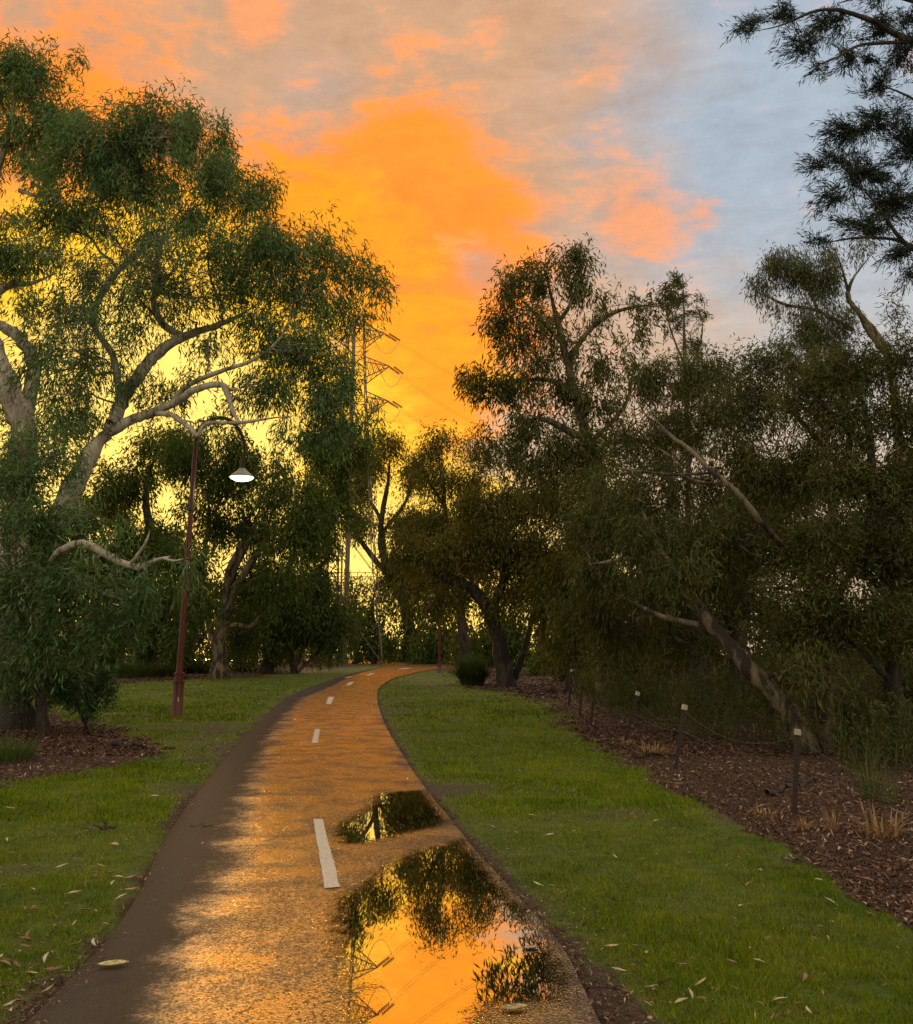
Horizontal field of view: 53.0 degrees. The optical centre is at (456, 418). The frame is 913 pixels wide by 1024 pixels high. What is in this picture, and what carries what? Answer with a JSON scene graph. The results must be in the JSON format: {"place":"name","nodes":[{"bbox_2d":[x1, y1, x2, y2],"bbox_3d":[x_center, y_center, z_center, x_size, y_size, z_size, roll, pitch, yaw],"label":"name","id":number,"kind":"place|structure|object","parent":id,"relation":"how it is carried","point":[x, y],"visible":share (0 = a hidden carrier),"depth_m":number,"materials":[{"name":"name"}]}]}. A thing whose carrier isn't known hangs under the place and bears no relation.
{"place":"outdoors","nodes":[
{"label":"outdoors","id":0,"kind":"place"},
{"bbox_2d":[26,659,600,1023],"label":"path","id":1,"kind":"structure","parent":0,"point":[327,739],"depth_m":6.24,"materials":[{"name":"grey asphalt"}]},
{"bbox_2d":[98,960,128,965],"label":"curled leaf","id":2,"kind":"object","parent":1,"relation":"on","point":[112,962],"visible":1,"depth_m":4.72,"materials":[{"name":"yellow plant"}]},
{"bbox_2d":[325,789,452,843],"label":"puddle","id":3,"kind":"object","parent":1,"relation":"on","point":[396,812],"visible":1,"depth_m":8.80,"materials":[{"name":"liquid"}]},
{"bbox_2d":[319,837,589,1023],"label":"puddle","id":4,"kind":"object","parent":1,"relation":"on","point":[405,915],"visible":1,"depth_m":5.04,"materials":[{"name":"liquid"}]},
{"bbox_2d":[524,945,538,948],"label":"curled leaf","id":5,"kind":"object","parent":4,"relation":"on","point":[532,946],"visible":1,"depth_m":4.97,"materials":[{"name":"grey plant"}]},
{"bbox_2d":[501,1003,528,1009],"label":"curled leaf","id":6,"kind":"object","parent":1,"relation":"on","point":[514,1006],"visible":1,"depth_m":4.14,"materials":[{"name":"beige plant"}]},
{"bbox_2d":[304,646,322,671],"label":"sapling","id":7,"kind":"object","parent":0,"point":[312,662],"visible":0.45,"depth_m":67.27,"materials":[{"name":"green plant"}]},
{"bbox_2d":[314,649,328,671],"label":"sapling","id":8,"kind":"object","parent":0,"point":[319,663],"visible":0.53,"depth_m":67.58,"materials":[{"name":"green plant"}]},
{"bbox_2d":[316,653,337,670],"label":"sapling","id":9,"kind":"object","parent":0,"point":[320,668],"visible":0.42,"depth_m":69.16,"materials":[{"name":"green plant"}]},
{"bbox_2d":[0,674,912,1023],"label":"grass","id":10,"kind":"structure","parent":0,"point":[550,802],"depth_m":7.15,"materials":[{"name":"green plant"}]},
{"bbox_2d":[82,813,116,830],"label":"fallen branch","id":11,"kind":"object","parent":10,"relation":"on","point":[105,826],"depth_m":8.31,"materials":[{"name":"wood"}]},
{"bbox_2d":[0,655,912,1023],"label":"ground","id":12,"kind":"structure","parent":0,"point":[636,1009],"depth_m":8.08,"materials":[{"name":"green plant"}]},
{"bbox_2d":[0,728,43,763],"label":"grass tussock","id":13,"kind":"object","parent":12,"relation":"on","point":[7,753],"depth_m":13.55,"materials":[{"name":"green plant"}]},
{"bbox_2d":[0,26,93,694],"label":"gum tree","id":14,"kind":"object","parent":12,"relation":"on","point":[27,76],"visible":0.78,"depth_m":26.31,"materials":[{"name":"green plant"}]},
{"bbox_2d":[43,966,62,969],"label":"fallen leaf","id":15,"kind":"object","parent":12,"relation":"on","point":[52,968],"visible":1,"depth_m":4.67,"materials":[{"name":"brown plant"}]},
{"bbox_2d":[34,684,77,709],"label":"shrub","id":16,"kind":"object","parent":12,"relation":"on","point":[53,700],"visible":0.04,"depth_m":19.34,"materials":[{"name":"green plant"}]},
{"bbox_2d":[29,513,89,664],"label":"gum tree","id":17,"kind":"object","parent":12,"relation":"on","point":[56,624],"visible":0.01,"depth_m":85.52,"materials":[{"name":"green plant"}]},
{"bbox_2d":[34,659,121,730],"bbox_3d":[-7.757,5.669,18.784,1.318,1.526,1.836,-13,-19,42],"label":"shrub","id":18,"kind":"object","parent":12,"relation":"on","point":[90,699],"visible":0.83,"depth_m":18.73,"materials":[{"name":"green plant"}]},
{"bbox_2d":[0,404,168,734],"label":"gum tree","id":19,"kind":"object","parent":12,"relation":"on","point":[36,658],"visible":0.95,"depth_m":17.57,"materials":[{"name":"green plant"}]},
{"bbox_2d":[62,645,131,675],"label":"shrub","id":20,"kind":"object","parent":12,"relation":"on","point":[98,660],"visible":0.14,"depth_m":59.41,"materials":[{"name":"green plant"}]},
{"bbox_2d":[57,537,167,665],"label":"gum tree","id":21,"kind":"object","parent":12,"relation":"on","point":[109,644],"visible":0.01,"depth_m":95.42,"materials":[{"name":"green plant"}]},
{"bbox_2d":[28,418,205,670],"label":"gum tree","id":22,"kind":"object","parent":12,"relation":"on","point":[120,493],"visible":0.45,"depth_m":59.03,"materials":[{"name":"green plant"}]},
{"bbox_2d":[111,736,141,747],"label":"fallen branch","id":23,"kind":"object","parent":12,"relation":"on","point":[121,744],"visible":0.98,"depth_m":15.37,"materials":[{"name":"wood"}]},
{"bbox_2d":[111,658,161,677],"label":"grass tussock","id":24,"kind":"object","parent":12,"relation":"on","point":[127,670],"depth_m":54.04,"materials":[{"name":"green plant"}]},
{"bbox_2d":[146,661,185,676],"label":"grass tussock","id":25,"kind":"object","parent":12,"relation":"on","point":[169,671],"depth_m":56.66,"materials":[{"name":"green plant"}]},
{"bbox_2d":[156,640,212,673],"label":"shrub","id":26,"kind":"object","parent":12,"relation":"on","point":[191,665],"visible":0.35,"depth_m":63.59,"materials":[{"name":"green plant"}]},
{"bbox_2d":[155,546,230,666],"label":"gum tree","id":27,"kind":"object","parent":12,"relation":"on","point":[209,583],"visible":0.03,"depth_m":89.34,"materials":[{"name":"green plant"}]},
{"bbox_2d":[190,660,211,673],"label":"grass tussock","id":28,"kind":"object","parent":12,"relation":"on","point":[200,669],"depth_m":63.02,"materials":[{"name":"green plant"}]},
{"bbox_2d":[0,72,402,730],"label":"gum tree","id":29,"kind":"object","parent":12,"relation":"on","point":[112,160],"visible":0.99,"depth_m":22.02,"materials":[{"name":"green plant"}]},
{"bbox_2d":[170,416,254,717],"bbox_3d":[-6.195,3.675,23.498,1.786,7.702,0.670,0,-14,0],"label":"street lamp","id":30,"kind":"object","parent":12,"relation":"on","point":[241,474],"visible":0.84,"depth_m":23.45,"materials":[{"name":"metal"}]},
{"bbox_2d":[139,409,345,678],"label":"gum tree","id":31,"kind":"object","parent":12,"relation":"on","point":[303,530],"visible":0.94,"depth_m":52.09,"materials":[{"name":"green plant"}]},
{"bbox_2d":[195,604,299,664],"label":"gum tree","id":32,"kind":"object","parent":12,"relation":"on","point":[250,649],"visible":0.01,"depth_m":99.65,"materials":[{"name":"green plant"}]},
{"bbox_2d":[226,649,287,672],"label":"shrub","id":33,"kind":"object","parent":12,"relation":"on","point":[238,669],"visible":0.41,"depth_m":67.20,"materials":[{"name":"green plant"}]},
{"bbox_2d":[211,417,384,673],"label":"gum tree","id":34,"kind":"object","parent":12,"relation":"on","point":[338,478],"visible":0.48,"depth_m":64.84,"materials":[{"name":"green plant"}]},
{"bbox_2d":[274,644,323,663],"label":"gum tree","id":35,"kind":"object","parent":12,"relation":"on","point":[301,658],"depth_m":112.52,"materials":[{"name":"green plant"}]},
{"bbox_2d":[248,597,358,673],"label":"bushy tree","id":36,"kind":"object","parent":12,"relation":"on","point":[294,668],"visible":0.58,"depth_m":63.28,"materials":[{"name":"green plant"}]},
{"bbox_2d":[303,638,350,666],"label":"shrub","id":37,"kind":"object","parent":12,"relation":"on","point":[334,663],"visible":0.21,"depth_m":91.63,"materials":[{"name":"green plant"}]},
{"bbox_2d":[305,573,358,661],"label":"gum tree","id":38,"kind":"object","parent":12,"relation":"on","point":[349,635],"visible":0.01,"depth_m":120.77,"materials":[{"name":"green plant"}]},
{"bbox_2d":[327,656,338,667],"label":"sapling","id":39,"kind":"object","parent":12,"relation":"on","point":[333,662],"visible":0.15,"depth_m":82.07,"materials":[{"name":"green plant"}]},
{"bbox_2d":[334,547,339,664],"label":"steel pole","id":40,"kind":"object","parent":12,"relation":"on","point":[337,591],"visible":0.07,"depth_m":106.51,"materials":[{"name":"grey metal"}]},
{"bbox_2d":[339,545,342,638],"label":"steel pole","id":41,"kind":"object","parent":12,"relation":"on","point":[341,578],"visible":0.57,"depth_m":106.60,"materials":[{"name":"grey metal"}]},
{"bbox_2d":[301,317,389,664],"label":"power pylon","id":42,"kind":"object","parent":12,"relation":"on","point":[365,364],"visible":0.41,"depth_m":115.08,"materials":[{"name":"metal"}]},
{"bbox_2d":[379,366,503,434],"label":"power line","id":43,"kind":"object","parent":42,"relation":"attached to","point":[394,370],"visible":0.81,"depth_m":120.03,"materials":[{"name":"metal"}]},
{"bbox_2d":[378,401,505,458],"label":"power line","id":44,"kind":"object","parent":42,"relation":"attached to","point":[397,404],"visible":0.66,"depth_m":118.22,"materials":[{"name":"metal"}]},
{"bbox_2d":[372,333,566,406],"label":"power line","id":45,"kind":"object","parent":42,"relation":"attached to","point":[393,336],"visible":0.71,"depth_m":120.61,"materials":[{"name":"metal"}]},
{"bbox_2d":[342,321,355,664],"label":"steel pole","id":46,"kind":"object","parent":12,"relation":"on","point":[347,562],"visible":0.14,"depth_m":107.14,"materials":[{"name":"grey metal"}]},
{"bbox_2d":[334,578,390,657],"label":"gum tree","id":47,"kind":"object","parent":12,"relation":"on","point":[361,605],"visible":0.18,"depth_m":115.39,"materials":[{"name":"green plant"}]},
{"bbox_2d":[340,588,408,663],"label":"gum tree","id":48,"kind":"object","parent":12,"relation":"on","point":[365,647],"visible":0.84,"depth_m":108.55,"materials":[{"name":"green plant"}]},
{"bbox_2d":[336,420,449,660],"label":"gum tree","id":49,"kind":"object","parent":12,"relation":"on","point":[390,445],"visible":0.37,"depth_m":127.97,"materials":[{"name":"green plant"}]},
{"bbox_2d":[377,596,432,661],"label":"gum tree","id":50,"kind":"object","parent":12,"relation":"on","point":[404,646],"visible":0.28,"depth_m":123.11,"materials":[{"name":"green plant"}]},
{"bbox_2d":[428,582,441,671],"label":"street lamp","id":51,"kind":"object","parent":12,"relation":"on","point":[439,661],"visible":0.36,"depth_m":67.28,"materials":[{"name":"metal"}]},
{"bbox_2d":[403,587,472,663],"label":"tree","id":52,"kind":"object","parent":12,"relation":"on","point":[427,653],"visible":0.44,"depth_m":105.60,"materials":[{"name":"green plant"}]},
{"bbox_2d":[0,672,906,1023],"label":"leaf litter","id":53,"kind":"object","parent":12,"relation":"on","point":[426,942],"visible":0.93,"depth_m":5.17,"materials":[{"name":"brown plant"}]},
{"bbox_2d":[391,416,521,662],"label":"gum tree","id":54,"kind":"object","parent":12,"relation":"on","point":[435,483],"visible":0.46,"depth_m":76.32,"materials":[{"name":"green plant"}]},
{"bbox_2d":[442,647,495,684],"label":"grass tussock","id":55,"kind":"object","parent":12,"relation":"on","point":[470,671],"depth_m":42.51,"materials":[{"name":"green plant"}]},
{"bbox_2d":[375,472,581,686],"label":"gum tree","id":56,"kind":"object","parent":12,"relation":"on","point":[502,548],"visible":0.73,"depth_m":42.13,"materials":[{"name":"green plant"}]},
{"bbox_2d":[436,569,532,665],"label":"gum tree","id":57,"kind":"object","parent":12,"relation":"on","point":[453,646],"visible":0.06,"depth_m":96.54,"materials":[{"name":"green plant"}]},
{"bbox_2d":[458,625,514,666],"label":"shrub","id":58,"kind":"object","parent":12,"relation":"on","point":[486,648],"visible":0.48,"depth_m":86.63,"materials":[{"name":"green plant"}]},
{"bbox_2d":[483,566,587,666],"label":"gum tree","id":59,"kind":"object","parent":12,"relation":"on","point":[516,643],"visible":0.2,"depth_m":88.21,"materials":[{"name":"green plant"}]},
{"bbox_2d":[516,646,565,675],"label":"shrub","id":60,"kind":"object","parent":12,"relation":"on","point":[532,669],"visible":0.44,"depth_m":57.76,"materials":[{"name":"green plant"}]},
{"bbox_2d":[451,232,686,702],"bbox_3d":[3.936,1.202,30.532,8.243,16.107,4.824,0,-14,0],"label":"gum tree","id":61,"kind":"object","parent":12,"relation":"on","point":[548,465],"visible":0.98,"depth_m":31.09,"materials":[{"name":"green plant"}]},
{"bbox_2d":[502,437,647,690],"bbox_3d":[5.222,6.025,37.643,5.753,11.197,4.375,10,-17,-33],"label":"bushy tree","id":62,"kind":"object","parent":12,"relation":"on","point":[549,576],"visible":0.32,"depth_m":37.12,"materials":[{"name":"green plant"}]},
{"bbox_2d":[527,552,654,668],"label":"gum tree","id":63,"kind":"object","parent":12,"relation":"on","point":[560,649],"visible":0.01,"depth_m":75.74,"materials":[{"name":"green plant"}]},
{"bbox_2d":[570,665,618,694],"bbox_3d":[5.540,10.286,34.527,2.632,2.160,1.802,12,-19,-40],"label":"shrub","id":64,"kind":"object","parent":12,"relation":"on","point":[582,685],"visible":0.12,"depth_m":34.36,"materials":[{"name":"green plant"}]},
{"bbox_2d":[587,643,609,701],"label":"sapling","id":65,"kind":"object","parent":12,"relation":"on","point":[593,680],"visible":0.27,"depth_m":27.37,"materials":[{"name":"green plant"}]},
{"bbox_2d":[577,657,633,703],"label":"sapling","id":66,"kind":"object","parent":12,"relation":"on","point":[585,677],"visible":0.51,"depth_m":27.20,"materials":[{"name":"green plant"}]},
{"bbox_2d":[618,737,635,745],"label":"grass tussock","id":67,"kind":"object","parent":12,"relation":"on","point":[629,742],"depth_m":15.85,"materials":[{"name":"beige plant"}]},
{"bbox_2d":[625,740,672,755],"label":"grass tussock","id":68,"kind":"object","parent":12,"relation":"on","point":[657,750],"depth_m":14.32,"materials":[{"name":"beige plant"}]},
{"bbox_2d":[633,748,671,758],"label":"fallen branch","id":69,"kind":"object","parent":12,"relation":"on","point":[646,754],"visible":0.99,"depth_m":13.98,"materials":[{"name":"wood"}]},
{"bbox_2d":[659,977,672,982],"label":"fallen leaf","id":70,"kind":"object","parent":12,"relation":"on","point":[667,980],"visible":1,"depth_m":4.48,"materials":[{"name":"brown plant"}]},
{"bbox_2d":[615,569,725,672],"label":"gum tree","id":71,"kind":"object","parent":12,"relation":"on","point":[654,655],"depth_m":66.08,"materials":[{"name":"green plant"}]},
{"bbox_2d":[662,662,684,710],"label":"sapling","id":72,"kind":"object","parent":12,"relation":"on","point":[677,683],"visible":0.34,"depth_m":23.30,"materials":[{"name":"green plant"}]},
{"bbox_2d":[674,997,686,1002],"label":"fallen leaf","id":73,"kind":"object","parent":12,"relation":"on","point":[680,999],"visible":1,"depth_m":4.25,"materials":[{"name":"beige plant"}]},
{"bbox_2d":[654,267,721,681],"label":"wattle tree","id":74,"kind":"object","parent":12,"relation":"on","point":[681,317],"visible":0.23,"depth_m":50.53,"materials":[{"name":"green plant"}]},
{"bbox_2d":[555,434,822,716],"bbox_3d":[6.318,4.094,24.619,7.208,7.967,3.695,0,-14,0],"label":"wattle tree","id":75,"kind":"object","parent":12,"relation":"on","point":[754,607],"visible":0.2,"depth_m":24.10,"materials":[{"name":"green plant"}]},
{"bbox_2d":[544,460,862,753],"bbox_3d":[4.111,3.281,17.873,3.653,5.870,8.146,2,-14,-7],"label":"gum tree","id":76,"kind":"object","parent":12,"relation":"on","point":[676,590],"visible":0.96,"depth_m":18.48,"materials":[{"name":"green plant"}]},
{"bbox_2d":[683,600,729,711],"bbox_3d":[6.166,5.869,22.474,1.267,2.911,0.919,6,-16,-23],"label":"sapling","id":77,"kind":"object","parent":12,"relation":"on","point":[706,662],"visible":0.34,"depth_m":22.53,"materials":[{"name":"green plant"}]},
{"bbox_2d":[669,474,790,675],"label":"gum tree","id":78,"kind":"object","parent":12,"relation":"on","point":[753,600],"visible":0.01,"depth_m":62.06,"materials":[{"name":"green plant"}]},
{"bbox_2d":[553,634,912,773],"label":"undergrowth","id":79,"kind":"object","parent":12,"relation":"on","point":[841,730],"visible":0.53,"depth_m":16.69,"materials":[{"name":"green plant"}]},
{"bbox_2d":[595,333,881,751],"bbox_3d":[5.375,1.734,18.324,5.408,8.991,7.628,0,-14,0],"label":"gum tree","id":80,"kind":"object","parent":12,"relation":"on","point":[726,422],"visible":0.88,"depth_m":18.41,"materials":[{"name":"green plant"}]},
{"bbox_2d":[568,669,912,834],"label":"wire fence","id":81,"kind":"object","parent":12,"relation":"on","point":[797,732],"visible":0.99,"depth_m":11.53,"materials":[{"name":"brown wood"}]},
{"bbox_2d":[736,650,802,721],"bbox_3d":[7.338,6.208,21.197,1.691,1.677,1.525,0,-14,0],"label":"shrub","id":82,"kind":"object","parent":12,"relation":"on","point":[766,669],"visible":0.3,"depth_m":21.03,"materials":[{"name":"green plant"}]},
{"bbox_2d":[749,805,789,818],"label":"grass tussock","id":83,"kind":"object","parent":12,"relation":"on","point":[763,814],"depth_m":9.12,"materials":[{"name":"beige plant"}]},
{"bbox_2d":[765,773,818,794],"bbox_3d":[4.008,4.352,10.930,0.166,0.223,1.568,-13,-19,42],"label":"fallen branch","id":84,"kind":"object","parent":12,"relation":"on","point":[782,788],"visible":0.76,"depth_m":10.74,"materials":[{"name":"wood"}]},
{"bbox_2d":[715,443,882,677],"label":"gum tree","id":85,"kind":"object","parent":12,"relation":"on","point":[855,653],"visible":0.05,"depth_m":56.59,"materials":[{"name":"green plant"}]},
{"bbox_2d":[792,816,814,830],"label":"grass tussock","id":86,"kind":"object","parent":12,"relation":"on","point":[804,826],"depth_m":8.38,"materials":[{"name":"beige plant"}]},
{"bbox_2d":[718,0,912,302],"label":"wattle tree","id":87,"kind":"object","parent":12,"relation":"on","point":[896,201],"visible":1,"depth_m":9.40,"materials":[{"name":"green plant"}]},
{"bbox_2d":[719,287,912,753],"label":"wattle tree","id":88,"kind":"object","parent":12,"relation":"on","point":[888,629],"visible":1,"depth_m":15.39,"materials":[{"name":"green plant"}]},
{"bbox_2d":[738,233,912,534],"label":"gum tree","id":89,"kind":"object","parent":12,"relation":"on","point":[804,278],"visible":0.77,"depth_m":38.15,"materials":[{"name":"green plant"}]},
{"bbox_2d":[814,798,848,831],"bbox_3d":[3.417,3.625,8.361,0.432,0.292,0.441,0,-14,0],"label":"grass tussock","id":90,"kind":"object","parent":12,"relation":"on","point":[833,826],"depth_m":8.36,"materials":[{"name":"beige plant"}]},
{"bbox_2d":[810,676,878,741],"bbox_3d":[7.072,5.449,16.622,1.378,1.526,1.313,0,-14,0],"label":"shrub","id":91,"kind":"object","parent":12,"relation":"on","point":[849,698],"visible":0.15,"depth_m":16.43,"materials":[{"name":"green plant"}]},
{"bbox_2d":[791,431,912,680],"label":"gum tree","id":92,"kind":"object","parent":12,"relation":"on","point":[891,456],"visible":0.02,"depth_m":51.19,"materials":[{"name":"green plant"}]},
{"bbox_2d":[845,593,876,717],"bbox_3d":[7.682,4.541,17.029,1.050,2.815,1.554,0,-14,0],"label":"sapling","id":93,"kind":"object","parent":12,"relation":"on","point":[865,676],"visible":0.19,"depth_m":17.30,"materials":[{"name":"green plant"}]},
{"bbox_2d":[843,597,879,706],"bbox_3d":[12.078,6.683,26.681,1.578,3.400,2.175,0,-14,0],"label":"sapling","id":94,"kind":"object","parent":12,"relation":"on","point":[854,668],"visible":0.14,"depth_m":26.62,"materials":[{"name":"green plant"}]},
{"bbox_2d":[842,730,907,800],"bbox_3d":[4.599,3.841,10.154,0.911,0.756,0.848,0,-14,0],"label":"grass tussock","id":95,"kind":"object","parent":12,"relation":"on","point":[870,789],"depth_m":10.08,"materials":[{"name":"plant"}]},
{"bbox_2d":[839,799,912,838],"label":"grass tussock","id":96,"kind":"object","parent":12,"relation":"on","point":[877,835],"depth_m":8.12,"materials":[{"name":"beige plant"}]},
{"bbox_2d":[843,754,912,762],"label":"fallen branch","id":97,"kind":"object","parent":12,"relation":"on","point":[891,760],"visible":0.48,"depth_m":13.38,"materials":[{"name":"wood"}]},
{"bbox_2d":[854,760,909,804],"bbox_3d":[4.630,3.857,9.750,0.804,0.524,0.759,4,-15,-16],"label":"grass tussock","id":98,"kind":"object","parent":12,"relation":"on","point":[889,791],"depth_m":9.78,"materials":[{"name":"green plant"}]},
{"bbox_2d":[866,461,912,679],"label":"gum tree","id":99,"kind":"object","parent":12,"relation":"on","point":[898,595],"visible":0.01,"depth_m":45.82,"materials":[{"name":"green plant"}]},
{"bbox_2d":[868,660,912,730],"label":"shrub","id":100,"kind":"object","parent":12,"relation":"on","point":[907,692],"visible":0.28,"depth_m":16.32,"materials":[{"name":"green plant"}]},
{"bbox_2d":[873,677,912,734],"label":"sapling","id":101,"kind":"object","parent":12,"relation":"on","point":[885,695],"visible":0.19,"depth_m":14.92,"materials":[{"name":"green plant"}]},
{"bbox_2d":[0,0,912,654],"label":"sky","id":102,"kind":"structure","parent":0,"point":[454,136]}
]}

